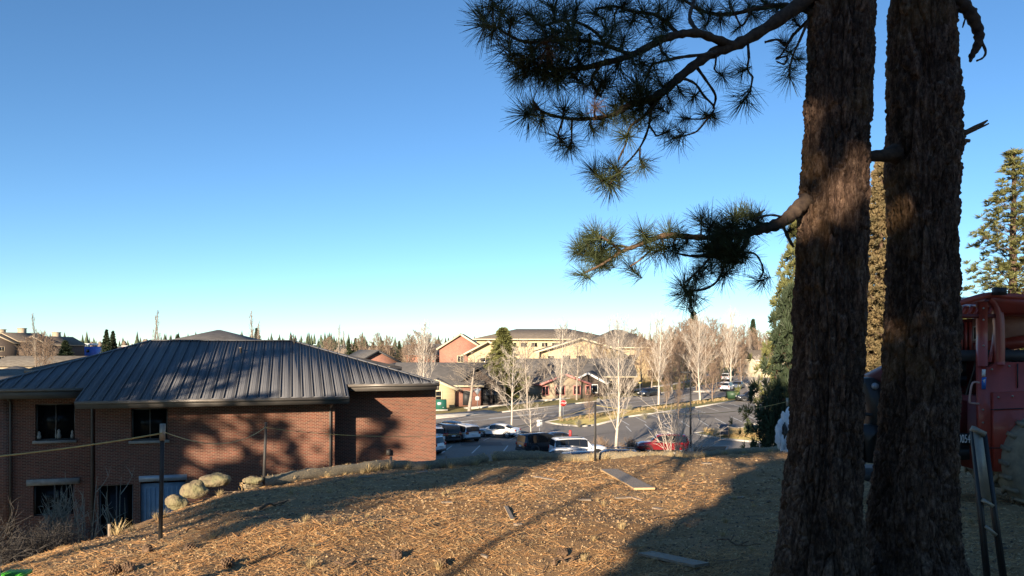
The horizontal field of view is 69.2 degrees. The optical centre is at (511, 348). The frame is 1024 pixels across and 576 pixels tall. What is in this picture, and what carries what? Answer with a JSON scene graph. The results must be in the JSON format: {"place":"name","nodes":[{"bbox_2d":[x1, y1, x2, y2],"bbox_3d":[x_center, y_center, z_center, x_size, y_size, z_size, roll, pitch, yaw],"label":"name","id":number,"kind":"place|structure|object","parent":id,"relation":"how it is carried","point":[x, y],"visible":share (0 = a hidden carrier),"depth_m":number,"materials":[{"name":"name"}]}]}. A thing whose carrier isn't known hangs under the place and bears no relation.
{"place":"outdoors","nodes":[
{"label":"outdoors","id":0,"kind":"place"},
{"bbox_2d":[436,410,496,417],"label":"pavement","id":1,"kind":"structure","parent":0,"point":[462,413],"depth_m":102.54,"materials":[{"name":"concrete"}]},
{"bbox_2d":[0,0,1023,345],"label":"sky","id":2,"kind":"structure","parent":0,"point":[312,167],"materials":[{"name":"blue"}]},
{"bbox_2d":[1,357,1023,575],"bbox_3d":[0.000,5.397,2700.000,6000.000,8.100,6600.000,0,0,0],"label":"ground","id":3,"kind":"structure","parent":0,"point":[606,529],"depth_m":9.23,"materials":[{"name":"brown plant"}]},
{"bbox_2d":[0,329,18,358],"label":"apartment block","id":4,"kind":"structure","parent":3,"relation":"on","point":[8,347],"depth_m":256.20,"materials":[{"name":"brown"}]},
{"bbox_2d":[1,569,32,575],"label":"plastic bin","id":5,"kind":"object","parent":3,"relation":"on","point":[19,572],"visible":1,"depth_m":4.75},
{"bbox_2d":[0,526,46,565],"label":"shrub","id":6,"kind":"object","parent":3,"relation":"on","point":[17,546],"visible":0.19,"depth_m":10.19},
{"bbox_2d":[0,328,52,355],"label":"apartment block","id":7,"kind":"structure","parent":3,"relation":"on","point":[20,334],"depth_m":263.56,"materials":[{"name":"brown"}]},
{"bbox_2d":[14,335,43,355],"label":"bare tree","id":8,"kind":"object","parent":3,"relation":"on","point":[25,349],"visible":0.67,"depth_m":189.66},
{"bbox_2d":[0,495,65,565],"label":"shrub","id":9,"kind":"object","parent":3,"relation":"on","point":[10,524],"visible":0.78,"depth_m":9.30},
{"bbox_2d":[5,519,73,560],"bbox_3d":[-6.175,2.660,9.802,1.046,0.848,0.829,0,0,-43],"label":"shrub","id":10,"kind":"object","parent":3,"relation":"on","point":[45,542],"visible":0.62,"depth_m":9.78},
{"bbox_2d":[0,356,85,368],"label":"house","id":11,"kind":"structure","parent":3,"relation":"on","point":[20,361],"depth_m":168.61,"materials":[{"name":"beige"}]},
{"bbox_2d":[0,510,87,557],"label":"shrub","id":12,"kind":"object","parent":3,"relation":"on","point":[38,532],"visible":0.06,"depth_m":12.34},
{"bbox_2d":[29,330,59,366],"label":"bare tree","id":13,"kind":"object","parent":3,"relation":"on","point":[39,350],"visible":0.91,"depth_m":150.01,"materials":[{"name":"brown plant"}]},
{"bbox_2d":[29,520,87,546],"bbox_3d":[-6.442,2.846,10.610,0.856,0.877,1.080,0,0,-28],"label":"shrub","id":14,"kind":"object","parent":3,"relation":"on","point":[66,540],"visible":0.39,"depth_m":10.60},
{"bbox_2d":[34,474,89,543],"bbox_3d":[-8.182,3.097,13.436,0.867,1.699,1.476,0,0,0],"label":"shrub","id":15,"kind":"object","parent":3,"relation":"on","point":[63,513],"visible":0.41,"depth_m":13.51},
{"bbox_2d":[58,340,74,355],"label":"pine tree","id":16,"kind":"object","parent":3,"relation":"on","point":[65,346],"visible":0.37,"depth_m":199.34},
{"bbox_2d":[49,332,86,355],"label":"apartment block","id":17,"kind":"structure","parent":3,"relation":"on","point":[77,346],"depth_m":281.59,"materials":[{"name":"brown"}]},
{"bbox_2d":[54,519,108,546],"bbox_3d":[-7.629,3.580,12.988,1.243,1.272,1.568,0,0,3],"label":"shrub","id":18,"kind":"object","parent":3,"relation":"on","point":[86,538],"visible":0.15,"depth_m":13.02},
{"bbox_2d":[58,467,110,544],"bbox_3d":[-7.418,2.913,12.929,0.657,1.618,0.866,0,0,41],"label":"stem plant","id":19,"kind":"object","parent":3,"relation":"on","point":[83,512],"visible":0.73,"depth_m":13.01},
{"bbox_2d":[84,343,101,355],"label":"construction block","id":20,"kind":"structure","parent":3,"relation":"on","point":[88,350],"depth_m":296.90,"materials":[{"name":"blue paint"}]},
{"bbox_2d":[100,329,111,352],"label":"pine tree","id":21,"kind":"object","parent":3,"relation":"on","point":[106,345],"visible":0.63,"depth_m":279.38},
{"bbox_2d":[88,465,134,538],"bbox_3d":[-8.003,3.444,14.918,0.832,2.050,1.097,0,0,25],"label":"stem plant","id":22,"kind":"object","parent":3,"relation":"on","point":[106,508],"visible":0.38,"depth_m":15.00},
{"bbox_2d":[158,424,165,539],"bbox_3d":[-3.977,1.610,8.428,0.078,1.517,0.052,0,0,-17],"label":"fence post","id":23,"kind":"object","parent":3,"relation":"on","point":[161,477],"visible":0.76,"depth_m":8.41,"materials":[{"name":"metal"}]},
{"bbox_2d":[0,433,161,456],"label":"barrier string","id":24,"kind":"object","parent":23,"relation":"attached to","point":[79,446],"visible":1,"depth_m":8.01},
{"bbox_2d":[165,494,188,510],"bbox_3d":[-5.285,2.417,11.702,0.341,0.264,0.304,0,0,-29],"label":"boulder","id":25,"kind":"object","parent":3,"relation":"on","point":[174,502],"visible":0.97,"depth_m":11.61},
{"bbox_2d":[179,480,208,498],"bbox_3d":[-5.444,2.408,12.711,0.423,0.333,0.412,0,0,43],"label":"boulder","id":26,"kind":"object","parent":3,"relation":"on","point":[195,489],"visible":1,"depth_m":12.58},
{"bbox_2d":[171,330,259,339],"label":"hall","id":27,"kind":"structure","parent":3,"relation":"on","point":[218,335],"depth_m":93.23,"materials":[{"name":"beige"}]},
{"bbox_2d":[199,472,231,486],"bbox_3d":[-5.450,2.401,13.588,0.582,0.271,0.487,0,0,-6],"label":"boulder","id":28,"kind":"object","parent":3,"relation":"on","point":[217,479],"visible":0.89,"depth_m":13.45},
{"bbox_2d":[0,335,439,558],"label":"brick building","id":29,"kind":"structure","parent":3,"relation":"on","point":[216,391],"depth_m":33.70,"materials":[{"name":"brown brick"}]},
{"bbox_2d":[34,484,73,515],"bbox_3d":[-20.513,6.744,33.293,1.587,1.372,0.080,0,0,-17],"label":"window","id":30,"kind":"structure","parent":29,"relation":"in","point":[40,491],"depth_m":33.25,"materials":[{"name":"black glass"}]},
{"bbox_2d":[36,403,74,440],"bbox_3d":[-20.447,3.272,33.311,1.563,1.629,0.080,0,0,-16],"label":"window","id":31,"kind":"structure","parent":29,"relation":"in","point":[49,417],"depth_m":33.30,"materials":[{"name":"glass"}]},
{"bbox_2d":[99,484,132,536],"bbox_3d":[-17.407,7.680,32.699,1.364,3.440,0.080,0,0,-16],"label":"window","id":32,"kind":"structure","parent":29,"relation":"in","point":[114,497],"depth_m":32.70,"materials":[{"name":"black glass"}]},
{"bbox_2d":[132,408,167,440],"bbox_3d":[-16.121,3.349,33.080,1.474,1.419,0.080,0,0,-17],"label":"window","id":33,"kind":"structure","parent":29,"relation":"in","point":[145,421],"depth_m":33.06,"materials":[{"name":"glass"}]},
{"bbox_2d":[141,482,185,521],"bbox_3d":[-15.592,7.699,33.226,1.854,3.403,0.080,0,0,-16],"label":"garage door","id":34,"kind":"structure","parent":29,"relation":"in","point":[149,491],"depth_m":33.08,"materials":[{"name":"blue metal"}]},
{"bbox_2d":[262,422,266,485],"bbox_3d":[-4.626,2.087,13.879,0.104,1.428,0.041,0,0,-17],"label":"fence post","id":35,"kind":"object","parent":3,"relation":"on","point":[264,451],"visible":0.64,"depth_m":13.86,"materials":[{"name":"metal"}]},
{"bbox_2d":[240,453,489,489],"bbox_3d":[-3.069,2.668,16.461,1.044,0.646,7.215,0,0,37],"label":"straw wattle","id":36,"kind":"object","parent":3,"relation":"on","point":[293,476],"visible":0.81,"depth_m":16.12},
{"bbox_2d":[350,350,400,363],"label":"house","id":37,"kind":"structure","parent":3,"relation":"on","point":[378,356],"depth_m":137.68,"materials":[{"name":"grey"}]},
{"bbox_2d":[379,335,401,359],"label":"bare tree","id":38,"kind":"object","parent":3,"relation":"on","point":[389,341],"visible":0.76,"depth_m":189.88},
{"bbox_2d":[399,333,417,361],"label":"bare tree","id":39,"kind":"object","parent":3,"relation":"on","point":[410,352],"visible":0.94,"depth_m":159.73,"materials":[{"name":"grey plant"}]},
{"bbox_2d":[84,339,740,361],"bbox_3d":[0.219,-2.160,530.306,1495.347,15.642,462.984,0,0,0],"label":"bare wood","id":40,"kind":"object","parent":3,"relation":"on","point":[100,343],"visible":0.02,"depth_m":574.73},
{"bbox_2d":[404,330,432,361],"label":"bare tree","id":41,"kind":"object","parent":3,"relation":"on","point":[417,334],"visible":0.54,"depth_m":169.46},
{"bbox_2d":[409,321,437,377],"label":"bare tree","id":42,"kind":"object","parent":3,"relation":"on","point":[424,354],"visible":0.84,"depth_m":88.78,"materials":[{"name":"plant"}]},
{"bbox_2d":[395,362,484,405],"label":"house","id":43,"kind":"structure","parent":3,"relation":"on","point":[461,396],"depth_m":116.46,"materials":[{"name":"grey"}]},
{"bbox_2d":[433,378,457,406],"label":"house","id":44,"kind":"structure","parent":3,"relation":"on","point":[442,392],"depth_m":112.00,"materials":[{"name":"yellow"}]},
{"bbox_2d":[436,333,479,361],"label":"house","id":45,"kind":"structure","parent":3,"relation":"on","point":[457,345],"depth_m":167.00,"materials":[{"name":"pink"}]},
{"bbox_2d":[437,351,505,410],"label":"bare tree","id":46,"kind":"object","parent":3,"relation":"on","point":[468,373],"visible":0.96,"depth_m":106.46,"materials":[{"name":"grey plant"}]},
{"bbox_2d":[461,340,492,363],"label":"lodge building","id":47,"kind":"structure","parent":3,"relation":"on","point":[485,347],"depth_m":154.00,"materials":[{"name":"yellow"}]},
{"bbox_2d":[458,365,506,405],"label":"house","id":48,"kind":"structure","parent":3,"relation":"on","point":[489,395],"depth_m":114.47,"materials":[{"name":"brown"}]},
{"bbox_2d":[483,327,529,402],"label":"pine tree","id":49,"kind":"object","parent":3,"relation":"on","point":[503,339],"visible":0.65,"depth_m":116.65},
{"bbox_2d":[1,450,1023,575],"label":"pine needles","id":50,"kind":"object","parent":3,"relation":"on","point":[407,549],"depth_m":8.11,"materials":[{"name":"plant"}]},
{"bbox_2d":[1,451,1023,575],"bbox_3d":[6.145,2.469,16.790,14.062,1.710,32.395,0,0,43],"label":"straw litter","id":51,"kind":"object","parent":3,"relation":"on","point":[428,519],"visible":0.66,"depth_m":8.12,"materials":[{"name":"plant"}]},
{"bbox_2d":[3,451,1023,575],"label":"wood chips","id":52,"kind":"object","parent":3,"relation":"on","point":[458,543],"visible":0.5,"depth_m":9.17,"materials":[{"name":"wood"}]},
{"bbox_2d":[5,451,1023,575],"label":"bark flakes","id":53,"kind":"object","parent":3,"relation":"on","point":[680,553],"visible":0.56,"depth_m":9.15,"materials":[{"name":"wood"}]},
{"bbox_2d":[60,446,977,575],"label":"dry grass tufts","id":54,"kind":"object","parent":3,"relation":"on","point":[369,470],"visible":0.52,"depth_m":11.60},
{"bbox_2d":[510,338,543,407],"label":"bare tree","id":55,"kind":"object","parent":3,"relation":"on","point":[525,361],"visible":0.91,"depth_m":110.60,"materials":[{"name":"grey plant"}]},
{"bbox_2d":[473,329,598,357],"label":"lodge building","id":56,"kind":"structure","parent":3,"relation":"on","point":[536,337],"depth_m":186.35,"materials":[{"name":"yellow"}]},
{"bbox_2d":[527,372,591,398],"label":"house","id":57,"kind":"structure","parent":3,"relation":"on","point":[542,388],"depth_m":126.34,"materials":[{"name":"beige"}]},
{"bbox_2d":[514,358,637,392],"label":"house","id":58,"kind":"structure","parent":3,"relation":"on","point":[588,366],"depth_m":139.09,"materials":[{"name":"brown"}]},
{"bbox_2d":[564,335,593,399],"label":"bare tree","id":59,"kind":"object","parent":3,"relation":"on","point":[578,362],"visible":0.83,"depth_m":124.00,"materials":[{"name":"grey plant"}]},
{"bbox_2d":[533,337,627,357],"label":"lodge building","id":60,"kind":"structure","parent":3,"relation":"on","point":[543,351],"depth_m":159.00,"materials":[{"name":"yellow"}]},
{"bbox_2d":[490,450,674,461],"bbox_3d":[2.021,2.912,20.078,5.630,0.585,0.483,0,0,-21],"label":"straw wattle","id":61,"kind":"object","parent":3,"relation":"on","point":[509,455],"visible":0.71,"depth_m":19.71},
{"bbox_2d":[581,329,603,357],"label":"bare tree","id":62,"kind":"object","parent":3,"relation":"on","point":[589,340],"visible":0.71,"depth_m":150.16,"materials":[{"name":"grey plant"}]},
{"bbox_2d":[578,370,610,396],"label":"house","id":63,"kind":"structure","parent":3,"relation":"on","point":[591,376],"depth_m":130.32,"materials":[{"name":"brown"}]},
{"bbox_2d":[594,402,595,460],"bbox_3d":[2.186,2.275,19.552,0.055,1.754,0.045,0,0,-17],"label":"fence post","id":64,"kind":"object","parent":3,"relation":"on","point":[594,431],"visible":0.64,"depth_m":19.53,"materials":[{"name":"metal"}]},
{"bbox_2d":[270,407,592,436],"bbox_3d":[-1.202,1.695,16.700,8.850,0.452,0.010,0,0,-40],"label":"barrier string","id":65,"kind":"object","parent":64,"relation":"attached to","point":[417,436],"visible":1,"depth_m":15.82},
{"bbox_2d":[436,389,766,460],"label":"parking lot","id":66,"kind":"structure","parent":3,"relation":"on","point":[639,429],"depth_m":85.14,"materials":[{"name":"asphalt"}]},
{"bbox_2d":[436,422,461,441],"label":"parked car","id":67,"kind":"object","parent":66,"relation":"on","point":[450,428],"visible":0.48,"depth_m":73.33,"materials":[{"name":"paint"}]},
{"bbox_2d":[456,422,480,441],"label":"parked car","id":68,"kind":"object","parent":66,"relation":"on","point":[468,428],"visible":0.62,"depth_m":74.46,"materials":[{"name":"white paint"}]},
{"bbox_2d":[480,423,520,437],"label":"parked car","id":69,"kind":"object","parent":66,"relation":"on","point":[513,431],"visible":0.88,"depth_m":78.12,"materials":[{"name":"white paint"}]},
{"bbox_2d":[488,346,542,424],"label":"bare tree","id":70,"kind":"object","parent":66,"relation":"on","point":[509,379],"visible":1,"depth_m":84.56,"materials":[{"name":"plant"}]},
{"bbox_2d":[513,395,545,432],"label":"bare tree","id":71,"kind":"object","parent":66,"relation":"on","point":[530,415],"visible":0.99,"depth_m":78.40,"materials":[{"name":"plant"}]},
{"bbox_2d":[515,431,553,451],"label":"parked car","id":72,"kind":"object","parent":66,"relation":"on","point":[534,441],"visible":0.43,"depth_m":65.71,"materials":[{"name":"paint"}]},
{"bbox_2d":[548,435,606,452],"bbox_3d":[5.638,8.459,63.500,4.850,1.938,2.240,0,0,-12],"label":"parked car","id":73,"kind":"object","parent":66,"relation":"on","point":[567,441],"visible":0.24,"depth_m":62.71,"materials":[{"name":"white paint"}]},
{"bbox_2d":[461,405,742,445],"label":"asphalt patches","id":74,"kind":"object","parent":66,"relation":"on","point":[500,443],"visible":0.84,"depth_m":98.78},
{"bbox_2d":[585,312,648,446],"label":"bare tree","id":75,"kind":"object","parent":66,"relation":"on","point":[618,397],"visible":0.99,"depth_m":69.25,"materials":[{"name":"plant"}]},
{"bbox_2d":[635,432,688,451],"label":"parked car","id":76,"kind":"object","parent":66,"relation":"on","point":[646,445],"visible":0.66,"depth_m":66.16,"materials":[{"name":"red paint"}]},
{"bbox_2d":[699,426,761,440],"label":"traffic island","id":77,"kind":"structure","parent":66,"relation":"on","point":[743,438],"depth_m":77.34,"materials":[{"name":"yellow plant"}]},
{"bbox_2d":[502,375,764,436],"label":"verge grass","id":78,"kind":"structure","parent":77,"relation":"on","point":[733,432],"depth_m":97.93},
{"bbox_2d":[600,469,654,489],"bbox_3d":[2.117,2.429,13.950,0.360,0.194,2.988,0,0,-4],"label":"plank","id":79,"kind":"object","parent":3,"relation":"on","point":[633,483],"visible":1,"depth_m":13.60,"materials":[{"name":"grey wood"}]},
{"bbox_2d":[591,330,665,381],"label":"lodge building","id":80,"kind":"structure","parent":3,"relation":"on","point":[633,337],"depth_m":168.00,"materials":[{"name":"yellow"}]},
{"bbox_2d":[631,334,651,387],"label":"bare tree","id":81,"kind":"object","parent":3,"relation":"on","point":[641,355],"visible":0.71,"depth_m":149.89,"materials":[{"name":"grey plant"}]},
{"bbox_2d":[642,340,661,387],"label":"bare tree","id":82,"kind":"object","parent":3,"relation":"on","point":[652,361],"visible":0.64,"depth_m":144.88,"materials":[{"name":"grey plant"}]},
{"bbox_2d":[454,0,876,575],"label":"ponderosa pine","id":83,"kind":"object","parent":3,"relation":"on","point":[822,531],"visible":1,"depth_m":5.15,"materials":[{"name":"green plant"}]},
{"bbox_2d":[638,551,709,567],"bbox_3d":[1.505,1.974,6.980,0.170,0.127,0.845,0,0,-26],"label":"plank","id":84,"kind":"object","parent":3,"relation":"on","point":[693,563],"visible":1,"depth_m":6.90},
{"bbox_2d":[662,320,703,387],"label":"bare tree","id":85,"kind":"object","parent":3,"relation":"on","point":[683,327],"visible":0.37,"depth_m":149.58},
{"bbox_2d":[638,396,734,455],"bbox_3d":[13.904,6.659,60.476,6.239,6.354,7.595,0,0,-20],"label":"shrub","id":86,"kind":"object","parent":3,"relation":"on","point":[682,439],"visible":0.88,"depth_m":59.15,"materials":[{"name":"plant"}]},
{"bbox_2d":[694,316,738,382],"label":"bare tree","id":87,"kind":"object","parent":3,"relation":"on","point":[716,329],"visible":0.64,"depth_m":164.41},
{"bbox_2d":[676,445,779,457],"bbox_3d":[7.108,3.108,22.424,5.600,0.402,0.420,0,0,-27],"label":"straw wattle","id":88,"kind":"object","parent":3,"relation":"on","point":[733,451],"visible":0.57,"depth_m":22.01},
{"bbox_2d":[721,324,751,375],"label":"bare tree","id":89,"kind":"object","parent":3,"relation":"on","point":[744,338],"visible":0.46,"depth_m":189.40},
{"bbox_2d":[738,350,784,376],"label":"house","id":90,"kind":"structure","parent":3,"relation":"on","point":[755,353],"depth_m":186.04,"materials":[{"name":"brown"}]},
{"bbox_2d":[728,220,796,447],"bbox_3d":[13.902,0.415,35.936,6.112,14.779,6.010,0,0,-20],"label":"pine tree","id":91,"kind":"object","parent":3,"relation":"on","point":[783,281],"visible":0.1,"depth_m":36.08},
{"bbox_2d":[745,280,793,447],"bbox_3d":[11.540,2.325,31.044,3.710,10.450,3.764,0,0,0],"label":"pine tree","id":92,"kind":"object","parent":3,"relation":"on","point":[767,420],"visible":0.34,"depth_m":30.74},
{"bbox_2d":[864,162,887,423],"bbox_3d":[16.793,-2.183,33.834,4.001,13.773,4.190,0,0,-16],"label":"pine tree","id":93,"kind":"object","parent":3,"relation":"on","point":[877,269],"visible":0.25,"depth_m":33.51,"materials":[{"name":"green plant"}]},
{"bbox_2d":[865,0,988,575],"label":"ponderosa pine","id":94,"kind":"object","parent":3,"relation":"on","point":[913,518],"visible":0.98,"depth_m":5.47,"materials":[{"name":"brown plant"}]},
{"bbox_2d":[862,287,1023,503],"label":"telehandler","id":95,"kind":"object","parent":3,"relation":"on","point":[992,381],"visible":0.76,"depth_m":10.18,"materials":[{"name":"red paint"}]},
{"bbox_2d":[969,426,1006,575],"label":"folding frame","id":96,"kind":"object","parent":3,"relation":"on","point":[983,479],"visible":1,"depth_m":4.21,"materials":[{"name":"black paint"}]},
{"bbox_2d":[960,147,1023,349],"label":"pine tree","id":97,"kind":"object","parent":3,"relation":"on","point":[1011,268],"visible":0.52,"depth_m":39.76,"materials":[{"name":"plant"}]},
{"bbox_2d":[464,372,714,408],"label":"pavement","id":98,"kind":"structure","parent":0,"point":[540,400],"depth_m":121.86,"materials":[{"name":"concrete"}]},
{"bbox_2d":[436,367,770,428],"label":"road","id":99,"kind":"structure","parent":0,"point":[482,422],"depth_m":110.17,"materials":[{"name":"asphalt"}]},
{"bbox_2d":[539,317,579,417],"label":"bare tree","id":100,"kind":"object","parent":99,"relation":"on","point":[561,381],"visible":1,"depth_m":98.47,"materials":[{"name":"plant"}]},
{"bbox_2d":[436,367,739,418],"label":"kerb","id":101,"kind":"structure","parent":99,"relation":"on","point":[555,405],"depth_m":110.55,"materials":[{"name":"concrete"}]},
{"bbox_2d":[545,396,738,426],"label":"kerb","id":102,"kind":"structure","parent":99,"relation":"on","point":[635,415],"depth_m":102.19,"materials":[{"name":"concrete"}]},
{"bbox_2d":[656,357,682,397],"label":"bare tree","id":103,"kind":"object","parent":99,"relation":"on","point":[670,372],"visible":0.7,"depth_m":127.72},
{"bbox_2d":[658,324,684,393],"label":"bare tree","id":104,"kind":"object","parent":99,"relation":"on","point":[674,346],"visible":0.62,"depth_m":134.75,"materials":[{"name":"grey plant"}]},
{"bbox_2d":[661,330,702,389],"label":"bare tree","id":105,"kind":"object","parent":99,"relation":"on","point":[683,345],"visible":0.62,"depth_m":144.76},
{"bbox_2d":[691,324,721,387],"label":"bare tree","id":106,"kind":"object","parent":99,"relation":"on","point":[706,355],"visible":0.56,"depth_m":149.66,"materials":[{"name":"grey plant"}]},
{"bbox_2d":[720,307,744,380],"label":"bare tree","id":107,"kind":"object","parent":99,"relation":"on","point":[731,358],"visible":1,"depth_m":146.99,"materials":[{"name":"plant"}]},
{"bbox_2d":[729,347,747,380],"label":"bare tree","id":108,"kind":"object","parent":99,"relation":"on","point":[740,363],"visible":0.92,"depth_m":149.94,"materials":[{"name":"grey plant"}]},
{"bbox_2d":[548,396,736,424],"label":"verge","id":109,"kind":"structure","parent":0,"point":[604,417],"depth_m":102.45,"materials":[{"name":"yellow plant"}]},
{"bbox_2d":[639,312,675,404],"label":"bare tree","id":110,"kind":"object","parent":109,"relation":"on","point":[659,356],"visible":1,"depth_m":114.26,"materials":[{"name":"plant"}]},
{"bbox_2d":[680,313,721,399],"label":"bare tree","id":111,"kind":"object","parent":109,"relation":"on","point":[698,353],"visible":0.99,"depth_m":121.45,"materials":[{"name":"plant"}]},
{"bbox_2d":[700,361,726,400],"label":"bare tree","id":112,"kind":"object","parent":109,"relation":"on","point":[714,375],"visible":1,"depth_m":120.56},
{"bbox_3d":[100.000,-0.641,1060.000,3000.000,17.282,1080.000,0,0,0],"label":"hills","id":113,"kind":"structure","parent":0,"visible":0},
{"bbox_2d":[50,332,761,350],"bbox_3d":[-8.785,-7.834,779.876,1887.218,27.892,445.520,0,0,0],"label":"conifer wood","id":114,"kind":"object","parent":113,"relation":"on","point":[310,341],"visible":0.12,"depth_m":769.76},
{"bbox_3d":[7.999,2.310,21.582,0.050,1.764,0.047,0,0,-17],"label":"fence post","id":115,"kind":"object","parent":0,"visible":0},
{"bbox_2d":[775,407,789,451],"bbox_3d":[7.899,2.363,21.438,0.646,1.390,0.347,0,0,0],"label":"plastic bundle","id":116,"kind":"object","parent":115,"relation":"hanging from","point":[781,429],"visible":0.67,"depth_m":21.36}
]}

